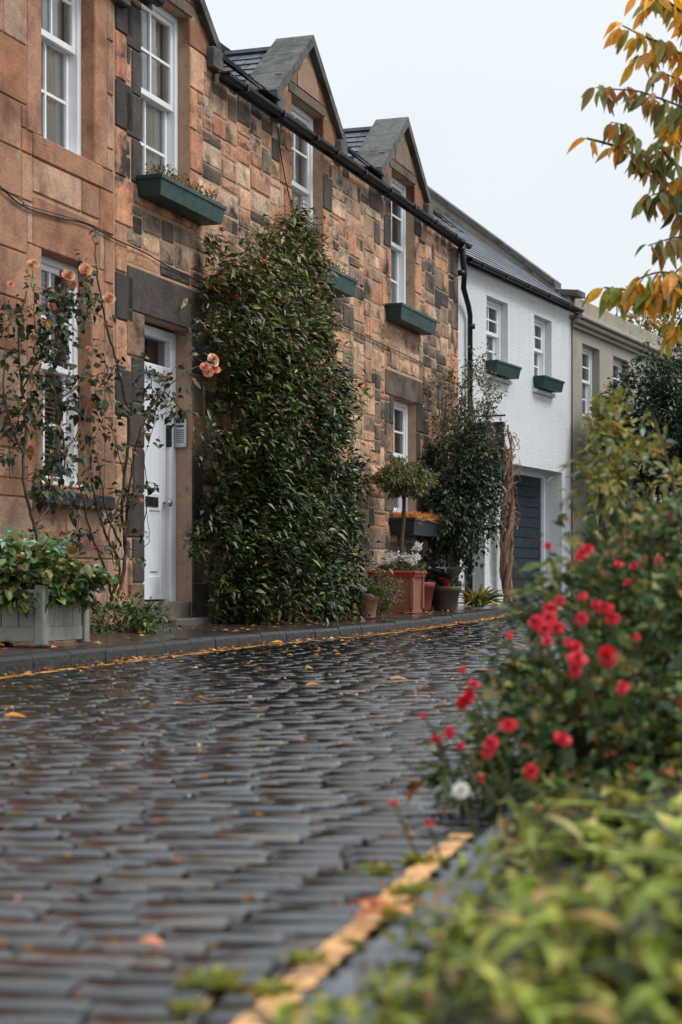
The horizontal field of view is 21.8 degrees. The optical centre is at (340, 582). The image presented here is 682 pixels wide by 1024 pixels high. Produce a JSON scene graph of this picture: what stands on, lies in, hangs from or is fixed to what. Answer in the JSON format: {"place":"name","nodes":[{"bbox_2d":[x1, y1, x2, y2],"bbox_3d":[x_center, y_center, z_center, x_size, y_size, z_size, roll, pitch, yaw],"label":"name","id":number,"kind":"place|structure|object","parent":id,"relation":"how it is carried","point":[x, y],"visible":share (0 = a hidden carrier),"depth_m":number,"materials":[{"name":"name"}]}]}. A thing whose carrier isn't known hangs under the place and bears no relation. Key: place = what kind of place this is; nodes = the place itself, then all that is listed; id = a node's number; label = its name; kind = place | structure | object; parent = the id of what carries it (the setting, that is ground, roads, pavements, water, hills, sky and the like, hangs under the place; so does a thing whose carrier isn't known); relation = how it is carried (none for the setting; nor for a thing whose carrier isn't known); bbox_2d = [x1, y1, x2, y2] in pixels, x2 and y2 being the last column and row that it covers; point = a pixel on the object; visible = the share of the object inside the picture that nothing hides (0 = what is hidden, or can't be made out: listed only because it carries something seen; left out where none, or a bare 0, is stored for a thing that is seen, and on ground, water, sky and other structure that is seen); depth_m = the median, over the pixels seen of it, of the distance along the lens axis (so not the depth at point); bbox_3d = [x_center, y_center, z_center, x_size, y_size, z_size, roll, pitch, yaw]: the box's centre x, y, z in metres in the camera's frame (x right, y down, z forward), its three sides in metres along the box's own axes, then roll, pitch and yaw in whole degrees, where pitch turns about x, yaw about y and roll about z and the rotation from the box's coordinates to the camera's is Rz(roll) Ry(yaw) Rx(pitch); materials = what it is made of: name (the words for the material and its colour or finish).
{"place":"outdoors","nodes":[
{"label":"outdoors","id":0,"kind":"place"},
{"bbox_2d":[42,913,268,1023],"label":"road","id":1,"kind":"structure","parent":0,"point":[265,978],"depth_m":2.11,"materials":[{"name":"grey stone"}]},
{"bbox_2d":[0,605,542,674],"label":"kerb","id":2,"kind":"structure","parent":1,"relation":"on","point":[19,663],"depth_m":11.62,"materials":[{"name":"stone"}]},
{"bbox_2d":[234,833,472,1023],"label":"worn line","id":3,"kind":"object","parent":1,"relation":"on","point":[359,928],"visible":0.73,"depth_m":2.19,"materials":[{"name":"paint"}]},
{"bbox_2d":[356,906,383,918],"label":"fallen leaf","id":4,"kind":"object","parent":3,"relation":"on","point":[365,911],"visible":1,"depth_m":2.27,"materials":[{"name":"plant"}]},
{"bbox_2d":[361,902,381,908],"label":"fallen leaf","id":5,"kind":"object","parent":3,"relation":"on","point":[364,904],"visible":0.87,"depth_m":2.31,"materials":[{"name":"orange plant"}]},
{"bbox_2d":[301,792,546,1023],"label":"kerb edging","id":6,"kind":"object","parent":1,"relation":"on","point":[382,949],"visible":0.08,"depth_m":2.20,"materials":[{"name":"stone"}]},
{"bbox_2d":[389,904,411,914],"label":"fallen leaf","id":7,"kind":"object","parent":6,"relation":"on","point":[406,908],"visible":1,"depth_m":2.30,"materials":[{"name":"orange plant"}]},
{"bbox_2d":[452,782,477,838],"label":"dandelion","id":8,"kind":"object","parent":6,"relation":"on","point":[461,790],"visible":1,"depth_m":2.95,"materials":[{"name":"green plant"}]},
{"bbox_2d":[0,602,530,654],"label":"pavement","id":9,"kind":"structure","parent":0,"point":[111,638],"depth_m":13.15,"materials":[{"name":"grey stone"}]},
{"bbox_2d":[0,524,121,645],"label":"wooden planter","id":10,"kind":"object","parent":9,"relation":"on","point":[55,603],"visible":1,"depth_m":9.94,"materials":[{"name":"grey wood"}]},
{"bbox_2d":[89,590,181,632],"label":"shrub","id":11,"kind":"object","parent":9,"relation":"on","point":[146,622],"visible":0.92,"depth_m":12.46,"materials":[{"name":"green plant"}]},
{"bbox_2d":[349,585,388,617],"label":"potted plant","id":12,"kind":"object","parent":9,"relation":"on","point":[372,605],"visible":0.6,"depth_m":16.58,"materials":[{"name":"green plant"}]},
{"bbox_2d":[364,568,404,616],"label":"airy plant","id":13,"kind":"object","parent":9,"relation":"on","point":[384,605],"visible":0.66,"depth_m":17.24,"materials":[{"name":"green plant"}]},
{"bbox_2d":[367,570,426,612],"bbox_3d":[0.597,0.094,18.890,0.542,0.452,0.452,0,0,19],"label":"square tub","id":14,"kind":"object","parent":9,"relation":"on","point":[412,583],"visible":0.69,"depth_m":18.70,"materials":[{"name":"ceramic"}]},
{"bbox_2d":[374,540,430,575],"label":"white flowers","id":15,"kind":"object","parent":14,"relation":"in","point":[396,559],"visible":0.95,"depth_m":18.80,"materials":[{"name":"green plant"}]},
{"bbox_2d":[366,455,440,569],"bbox_3d":[0.648,-0.719,18.914,0.849,1.282,0.863,0,0,19],"label":"topiary tree","id":16,"kind":"object","parent":14,"relation":"on","point":[414,487],"visible":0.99,"depth_m":18.76,"materials":[{"name":"green plant"}]},
{"bbox_2d":[404,561,435,610],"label":"potted plant","id":17,"kind":"object","parent":9,"relation":"on","point":[429,587],"visible":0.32,"depth_m":19.85,"materials":[{"name":"red plant"}]},
{"bbox_2d":[421,554,464,607],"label":"dark leaved plant","id":18,"kind":"object","parent":9,"relation":"on","point":[454,583],"visible":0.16,"depth_m":20.90,"materials":[{"name":"green plant"}]},
{"bbox_2d":[425,566,467,609],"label":"potted plant","id":19,"kind":"object","parent":9,"relation":"on","point":[445,595],"visible":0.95,"depth_m":20.02,"materials":[{"name":"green plant"}]},
{"bbox_2d":[415,342,514,585],"bbox_3d":[1.546,-1.266,21.282,0.975,3.171,2.471,0,0,19],"label":"corner shrub","id":20,"kind":"object","parent":9,"relation":"on","point":[465,509],"visible":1,"depth_m":21.04,"materials":[{"name":"green plant"}]},
{"bbox_2d":[458,584,514,609],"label":"spiky plant","id":21,"kind":"object","parent":9,"relation":"on","point":[481,598],"visible":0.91,"depth_m":21.32,"materials":[{"name":"green plant"}]},
{"bbox_2d":[499,423,520,604],"bbox_3d":[2.248,-0.909,23.721,0.212,2.421,0.536,0,0,25],"label":"wisteria","id":22,"kind":"object","parent":9,"relation":"on","point":[505,562],"visible":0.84,"depth_m":23.61,"materials":[{"name":"brown plant"}]},
{"bbox_2d":[0,609,624,1023],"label":"road setts","id":23,"kind":"structure","parent":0,"point":[312,803],"depth_m":3.51,"materials":[{"name":"grey stone"}]},
{"bbox_2d":[4,712,24,716],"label":"fallen leaf","id":24,"kind":"object","parent":23,"relation":"on","point":[12,714],"visible":1,"depth_m":5.78,"materials":[{"name":"orange plant"}]},
{"bbox_2d":[137,935,163,944],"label":"fallen leaf","id":25,"kind":"object","parent":23,"relation":"on","point":[151,939],"visible":1,"depth_m":2.16,"materials":[{"name":"plant"}]},
{"bbox_2d":[162,995,213,1013],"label":"weed tuft","id":26,"kind":"object","parent":23,"relation":"on","point":[191,1005],"visible":1,"depth_m":1.85,"materials":[{"name":"green plant"}]},
{"bbox_2d":[166,961,248,989],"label":"weed tuft","id":27,"kind":"object","parent":23,"relation":"on","point":[221,978],"visible":1,"depth_m":1.96,"materials":[{"name":"green plant"}]},
{"bbox_2d":[0,629,456,1007],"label":"joint debris","id":28,"kind":"object","parent":23,"relation":"on","point":[154,950],"visible":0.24,"depth_m":2.92,"materials":[{"name":"brown plant"}]},
{"bbox_2d":[1,611,539,678],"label":"yellow line","id":29,"kind":"object","parent":23,"relation":"on","point":[215,650],"visible":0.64,"depth_m":11.37,"materials":[{"name":"paint"}]},
{"bbox_2d":[238,974,303,998],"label":"weed tuft","id":30,"kind":"object","parent":23,"relation":"on","point":[270,988],"visible":0.94,"depth_m":1.92,"materials":[{"name":"green plant"}]},
{"bbox_2d":[0,603,572,943],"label":"leaf litter","id":31,"kind":"object","parent":23,"relation":"on","point":[216,699],"visible":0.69,"depth_m":10.38,"materials":[{"name":"orange plant"}]},
{"bbox_2d":[280,945,340,964],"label":"weed tuft","id":32,"kind":"object","parent":23,"relation":"on","point":[304,955],"visible":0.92,"depth_m":2.08,"materials":[{"name":"green plant"}]},
{"bbox_2d":[297,989,355,1011],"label":"weed tuft","id":33,"kind":"object","parent":23,"relation":"on","point":[324,999],"visible":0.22,"depth_m":1.85,"materials":[{"name":"green plant"}]},
{"bbox_2d":[351,859,396,874],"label":"weed tuft","id":34,"kind":"object","parent":23,"relation":"on","point":[375,869],"visible":0.99,"depth_m":2.74,"materials":[{"name":"green plant"}]},
{"bbox_2d":[359,897,395,906],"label":"fallen leaf","id":35,"kind":"object","parent":23,"relation":"on","point":[378,902],"visible":0.87,"depth_m":2.34,"materials":[{"name":"plant"}]},
{"bbox_2d":[343,897,374,906],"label":"fallen leaf","id":36,"kind":"object","parent":35,"relation":"on","point":[357,902],"visible":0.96,"depth_m":2.35,"materials":[{"name":"red plant"}]},
{"bbox_2d":[379,898,424,921],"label":"weed tuft","id":37,"kind":"object","parent":23,"relation":"on","point":[389,914],"visible":0.58,"depth_m":2.36,"materials":[{"name":"green plant"}]},
{"bbox_2d":[375,878,439,897],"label":"weed tuft","id":38,"kind":"object","parent":23,"relation":"on","point":[417,889],"visible":0.91,"depth_m":2.54,"materials":[{"name":"green plant"}]},
{"bbox_2d":[397,850,449,864],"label":"weed tuft","id":39,"kind":"object","parent":23,"relation":"on","point":[412,858],"visible":0.89,"depth_m":2.82,"materials":[{"name":"green plant"}]},
{"bbox_2d":[585,338,681,511],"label":"garden tree","id":40,"kind":"object","parent":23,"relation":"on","point":[658,398],"visible":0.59,"depth_m":26.69,"materials":[{"name":"green plant"}]},
{"bbox_2d":[205,0,681,335],"label":"sky","id":41,"kind":"structure","parent":0,"point":[490,92],"materials":[{"name":"white"}]},
{"bbox_2d":[427,185,584,609],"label":"white house","id":42,"kind":"structure","parent":0,"point":[523,308],"depth_m":25.49,"materials":[{"name":"paint"}]},
{"bbox_2d":[473,414,505,482],"bbox_3d":[1.857,-1.716,22.816,0.540,0.872,0.028,0,0,25],"label":"hanging sign","id":43,"kind":"object","parent":42,"relation":"attached to","point":[497,439],"visible":0.28,"depth_m":22.74,"materials":[{"name":"black paint"}]},
{"bbox_2d":[487,299,500,359],"bbox_3d":[1.973,-3.317,23.886,0.522,0.965,0.858,0,0,0],"label":"window","id":44,"kind":"structure","parent":42,"relation":"in","point":[495,334],"depth_m":24.20,"materials":[{"name":"white paint"}]},
{"bbox_2d":[486,360,521,378],"bbox_3d":[2.187,-2.850,23.785,0.170,0.160,0.954,0,0,25],"label":"window box","id":45,"kind":"object","parent":42,"relation":"attached to","point":[504,369],"visible":0.96,"depth_m":23.63,"materials":[{"name":"green paint"}]},
{"bbox_2d":[509,475,540,603],"bbox_3d":[2.473,-0.610,25.446,0.140,1.880,2.200,0,0,25],"label":"garage door","id":46,"kind":"structure","parent":42,"relation":"in","point":[528,493],"depth_m":25.84,"materials":[{"name":"blue paint"}]},
{"bbox_2d":[534,318,544,374],"bbox_3d":[2.782,-3.322,25.610,0.180,0.975,0.820,0,0,25],"label":"window","id":47,"kind":"structure","parent":42,"relation":"in","point":[539,350],"depth_m":25.90,"materials":[{"name":"white paint"}]},
{"bbox_2d":[534,375,564,392],"bbox_3d":[2.993,-2.865,25.511,0.176,0.190,0.904,0,0,25],"label":"window box","id":48,"kind":"object","parent":42,"relation":"attached to","point":[548,383],"visible":1,"depth_m":25.33,"materials":[{"name":"green paint"}]},
{"bbox_2d":[387,770,681,1023],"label":"planting bed","id":49,"kind":"object","parent":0,"point":[634,925],"visible":0.02,"depth_m":2.06,"materials":[{"name":"green plant"}]},
{"bbox_2d":[241,996,361,1023],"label":"leafy plant","id":50,"kind":"object","parent":49,"relation":"on","point":[285,1011],"visible":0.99,"depth_m":1.42,"materials":[{"name":"green plant"}]},
{"bbox_2d":[366,974,447,1023],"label":"leafy plant","id":51,"kind":"object","parent":49,"relation":"on","point":[407,1006],"visible":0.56,"depth_m":1.62,"materials":[{"name":"green plant"}]},
{"bbox_2d":[399,941,486,998],"bbox_3d":[0.103,0.393,1.720,0.102,0.086,0.098,0,0,12],"label":"leafy plant","id":52,"kind":"object","parent":49,"relation":"on","point":[434,953],"visible":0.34,"depth_m":1.71,"materials":[{"name":"green plant"}]},
{"bbox_2d":[420,909,500,944],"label":"leafy plant","id":53,"kind":"object","parent":49,"relation":"on","point":[469,915],"visible":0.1,"depth_m":2.02,"materials":[{"name":"green plant"}]},
{"bbox_2d":[425,903,502,964],"bbox_3d":[0.132,0.386,1.847,0.110,0.100,0.112,0,0,37],"label":"leafy plant","id":54,"kind":"object","parent":49,"relation":"on","point":[474,923],"visible":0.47,"depth_m":1.84,"materials":[{"name":"green plant"}]},
{"bbox_2d":[304,684,681,1023],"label":"ground cover","id":55,"kind":"object","parent":49,"relation":"on","point":[523,834],"visible":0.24,"depth_m":2.13,"materials":[{"name":"green plant"}]},
{"bbox_2d":[494,867,529,885],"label":"leafy plant","id":56,"kind":"object","parent":49,"relation":"on","point":[503,873],"visible":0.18,"depth_m":2.37,"materials":[{"name":"green plant"}]},
{"bbox_2d":[426,932,616,1023],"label":"leafy plant","id":57,"kind":"object","parent":49,"relation":"on","point":[508,990],"visible":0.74,"depth_m":1.44,"materials":[{"name":"green plant"}]},
{"bbox_2d":[492,841,563,872],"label":"leafy plant","id":58,"kind":"object","parent":49,"relation":"on","point":[520,847],"visible":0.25,"depth_m":2.48,"materials":[{"name":"green plant"}]},
{"bbox_2d":[390,474,681,870],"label":"rose bush","id":59,"kind":"object","parent":49,"relation":"on","point":[631,717],"visible":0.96,"depth_m":3.50,"materials":[{"name":"green plant"}]},
{"bbox_2d":[454,892,618,1008],"bbox_3d":[0.179,0.363,1.622,0.166,0.150,0.170,0,0,18],"label":"leafy plant","id":60,"kind":"object","parent":49,"relation":"on","point":[511,920],"visible":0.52,"depth_m":1.62,"materials":[{"name":"green plant"}]},
{"bbox_2d":[464,980,636,1023],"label":"leafy plant","id":61,"kind":"object","parent":49,"relation":"on","point":[535,1004],"visible":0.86,"depth_m":1.36,"materials":[{"name":"green plant"}]},
{"bbox_2d":[472,875,633,982],"bbox_3d":[0.213,0.362,1.727,0.178,0.156,0.184,0,0,30],"label":"leafy plant","id":62,"kind":"object","parent":49,"relation":"on","point":[526,886],"visible":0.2,"depth_m":1.73,"materials":[{"name":"green plant"}]},
{"bbox_2d":[523,814,637,866],"bbox_3d":[0.351,0.376,2.424,0.205,0.119,0.255,0,0,-15],"label":"leafy plant","id":63,"kind":"object","parent":49,"relation":"on","point":[569,828],"visible":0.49,"depth_m":2.42,"materials":[{"name":"green plant"}]},
{"bbox_2d":[555,898,627,940],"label":"leafy plant","id":64,"kind":"object","parent":49,"relation":"on","point":[587,909],"visible":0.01,"depth_m":1.85,"materials":[{"name":"green plant"}]},
{"bbox_2d":[538,819,652,855],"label":"leafy plant","id":65,"kind":"object","parent":49,"relation":"on","point":[636,827],"visible":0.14,"depth_m":2.50,"materials":[{"name":"green plant"}]},
{"bbox_2d":[531,882,681,1016],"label":"leafy plant","id":66,"kind":"object","parent":49,"relation":"on","point":[625,980],"visible":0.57,"depth_m":1.57,"materials":[{"name":"green plant"}]},
{"bbox_2d":[575,884,639,902],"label":"leafy plant","id":67,"kind":"object","parent":49,"relation":"on","point":[630,890],"visible":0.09,"depth_m":2.12,"materials":[{"name":"green plant"}]},
{"bbox_2d":[548,784,676,826],"bbox_3d":[0.444,0.370,2.742,0.282,0.131,0.227,0,0,26],"label":"leafy plant","id":68,"kind":"object","parent":49,"relation":"on","point":[634,799],"visible":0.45,"depth_m":2.73,"materials":[{"name":"green plant"}]},
{"bbox_2d":[547,386,681,602],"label":"garden shrub","id":69,"kind":"object","parent":49,"relation":"on","point":[610,486],"visible":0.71,"depth_m":5.21,"materials":[{"name":"green plant"}]},
{"bbox_2d":[547,978,681,1023],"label":"leafy plant","id":70,"kind":"object","parent":49,"relation":"on","point":[638,997],"visible":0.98,"depth_m":1.35,"materials":[{"name":"green plant"}]},
{"bbox_2d":[566,0,681,360],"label":"cherry tree","id":71,"kind":"object","parent":49,"relation":"on","point":[659,297],"visible":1,"depth_m":7.49,"materials":[{"name":"orange plant"}]},
{"bbox_2d":[572,827,681,883],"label":"leafy plant","id":72,"kind":"object","parent":49,"relation":"on","point":[654,840],"visible":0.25,"depth_m":2.25,"materials":[{"name":"green plant"}]},
{"bbox_2d":[583,813,681,851],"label":"leafy plant","id":73,"kind":"object","parent":49,"relation":"on","point":[669,821],"visible":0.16,"depth_m":2.42,"materials":[{"name":"green plant"}]},
{"bbox_2d":[593,937,681,1019],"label":"leafy plant","id":74,"kind":"object","parent":49,"relation":"on","point":[651,953],"visible":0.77,"depth_m":1.49,"materials":[{"name":"green plant"}]},
{"bbox_2d":[593,792,681,841],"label":"leafy plant","id":75,"kind":"object","parent":49,"relation":"on","point":[674,813],"visible":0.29,"depth_m":2.55,"materials":[{"name":"green plant"}]},
{"bbox_2d":[598,802,681,922],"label":"leafy plant","id":76,"kind":"object","parent":49,"relation":"on","point":[664,859],"visible":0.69,"depth_m":1.84,"materials":[{"name":"green plant"}]},
{"bbox_2d":[608,865,681,902],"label":"leafy plant","id":77,"kind":"object","parent":49,"relation":"on","point":[639,877],"visible":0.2,"depth_m":2.14,"materials":[{"name":"green plant"}]},
{"bbox_2d":[624,879,681,907],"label":"leafy plant","id":78,"kind":"object","parent":49,"relation":"on","point":[679,903],"visible":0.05,"depth_m":2.04,"materials":[{"name":"green plant"}]},
{"bbox_2d":[650,797,677,818],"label":"leafy plant","id":79,"kind":"object","parent":49,"relation":"on","point":[672,800],"visible":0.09,"depth_m":2.78,"materials":[{"name":"green plant"}]},
{"bbox_2d":[655,493,681,633],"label":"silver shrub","id":80,"kind":"object","parent":49,"relation":"on","point":[676,497],"visible":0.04,"depth_m":4.62,"materials":[{"name":"green plant"}]},
{"bbox_2d":[571,297,681,608],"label":"grey house","id":81,"kind":"structure","parent":0,"point":[606,344],"depth_m":28.09,"materials":[{"name":"white paint"}]},
{"bbox_2d":[582,347,591,417],"bbox_3d":[3.744,-3.107,27.727,0.197,1.145,0.950,0,0,25],"label":"window","id":82,"kind":"structure","parent":81,"relation":"in","point":[587,382],"depth_m":28.08,"materials":[{"name":"white paint"}]},
{"bbox_2d":[587,484,593,597],"bbox_3d":[3.852,-0.625,27.936,0.062,1.850,0.800,0,0,25],"label":"front door","id":83,"kind":"structure","parent":81,"relation":"in","point":[588,494],"depth_m":28.06,"materials":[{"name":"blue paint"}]},
{"bbox_2d":[613,359,621,402],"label":"window","id":84,"kind":"structure","parent":81,"relation":"in","point":[616,364],"depth_m":29.55,"materials":[{"name":"white paint"}]},
{"bbox_2d":[616,479,642,571],"bbox_3d":[4.751,-0.725,29.911,0.072,2.150,2.200,0,0,25],"label":"double door","id":85,"kind":"structure","parent":81,"relation":"in","point":[628,503],"depth_m":30.20,"materials":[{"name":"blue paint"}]},
{"label":"ground","id":86,"kind":"structure","parent":0,"visible":0},
{"bbox_2d":[0,0,165,628],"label":"ashlar house","id":87,"kind":"structure","parent":86,"relation":"on","point":[57,106],"depth_m":12.63,"materials":[{"name":"sandstone"},{"name":"white paint"},{"name":"glass"}]},
{"bbox_2d":[0,258,114,551],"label":"climbing rose","id":88,"kind":"object","parent":87,"relation":"attached to","point":[52,319],"visible":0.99,"depth_m":11.44,"materials":[{"name":"green plant"}]},
{"bbox_2d":[41,0,80,155],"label":"window","id":89,"kind":"structure","parent":87,"relation":"in","point":[60,60],"depth_m":12.89,"materials":[{"name":"white paint"}]},
{"bbox_2d":[41,255,82,486],"bbox_3d":[-2.434,-1.475,12.682,0.950,1.830,1.260,0,0,19],"label":"window","id":90,"kind":"structure","parent":87,"relation":"in","point":[50,268],"depth_m":12.85,"materials":[{"name":"white paint"}]},
{"bbox_2d":[66,227,220,607],"bbox_3d":[-1.394,-1.152,12.983,0.431,2.686,1.876,0,0,29],"label":"climbing rose","id":91,"kind":"object","parent":87,"relation":"attached to","point":[207,369],"visible":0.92,"depth_m":12.85,"materials":[{"name":"green plant"}]},
{"bbox_2d":[111,0,474,626],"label":"sandstone house","id":92,"kind":"structure","parent":86,"relation":"on","point":[196,99],"depth_m":15.42,"materials":[{"name":"brown stone"}]},
{"bbox_2d":[143,373,171,599],"bbox_3d":[-1.533,-0.768,14.207,0.119,1.815,0.771,0,0,19],"label":"door","id":93,"kind":"structure","parent":92,"relation":"in","point":[154,582],"depth_m":14.37,"materials":[{"name":"white paint"}]},
{"bbox_2d":[140,4,177,175],"bbox_3d":[-1.892,-3.830,14.272,0.950,1.800,1.440,0,0,19],"label":"window","id":94,"kind":"structure","parent":92,"relation":"in","point":[159,39],"depth_m":14.50,"materials":[{"name":"white paint"}]},
{"bbox_2d":[136,161,226,225],"bbox_3d":[-1.317,-3.114,14.145,0.396,0.308,1.314,0,0,21],"label":"window box","id":95,"kind":"object","parent":92,"relation":"attached to","point":[172,193],"visible":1,"depth_m":13.93,"materials":[{"name":"green paint"}]},
{"bbox_2d":[0,127,454,380],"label":"wall cable","id":96,"kind":"object","parent":92,"relation":"attached to","point":[74,220],"depth_m":13.26,"materials":[{"name":"black metal"}]},
{"bbox_2d":[242,79,312,229],"bbox_3d":[-0.825,-3.830,17.400,0.950,1.800,1.410,0,0,19],"label":"window","id":97,"kind":"structure","parent":92,"relation":"in","point":[302,152],"depth_m":17.63,"materials":[{"name":"white paint"}]},
{"bbox_2d":[181,195,392,624],"bbox_3d":[-0.280,-1.599,15.717,1.060,4.128,3.605,0,0,19],"label":"climbing evergreen","id":98,"kind":"object","parent":92,"relation":"attached to","point":[316,497],"visible":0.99,"depth_m":15.01,"materials":[{"name":"green plant"}]},
{"bbox_2d":[315,253,358,297],"bbox_3d":[-0.152,-3.043,17.317,0.414,0.326,1.386,0,0,19],"label":"window box","id":99,"kind":"object","parent":92,"relation":"attached to","point":[346,287],"visible":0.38,"depth_m":17.58,"materials":[{"name":"green paint"}]},
{"bbox_2d":[348,156,405,303],"bbox_3d":[0.204,-3.830,20.420,0.950,1.800,1.450,0,0,19],"label":"window","id":100,"kind":"structure","parent":92,"relation":"in","point":[399,247],"depth_m":20.68,"materials":[{"name":"white paint"}]},
{"bbox_2d":[393,400,407,512],"bbox_3d":[0.492,-1.423,20.408,0.469,1.335,0.979,0,0,15],"label":"window","id":101,"kind":"structure","parent":92,"relation":"in","point":[401,408],"depth_m":20.76,"materials":[{"name":"white paint"}]},
{"bbox_2d":[385,302,437,335],"bbox_3d":[0.813,-3.009,20.237,0.203,0.197,1.445,0,0,19],"label":"window box","id":102,"kind":"object","parent":92,"relation":"attached to","point":[402,314],"visible":1,"depth_m":20.00,"materials":[{"name":"green paint"}]},
{"bbox_2d":[389,510,454,537],"bbox_3d":[0.954,-0.671,20.427,0.552,0.282,1.651,0,0,19],"label":"window box","id":103,"kind":"object","parent":92,"relation":"attached to","point":[420,524],"visible":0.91,"depth_m":19.87,"materials":[{"name":"grey wood"}]},
{"bbox_2d":[615,304,681,346],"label":"autumn tree","id":104,"kind":"object","parent":86,"relation":"on","point":[647,323],"visible":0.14,"depth_m":35.69,"materials":[{"name":"orange plant"}]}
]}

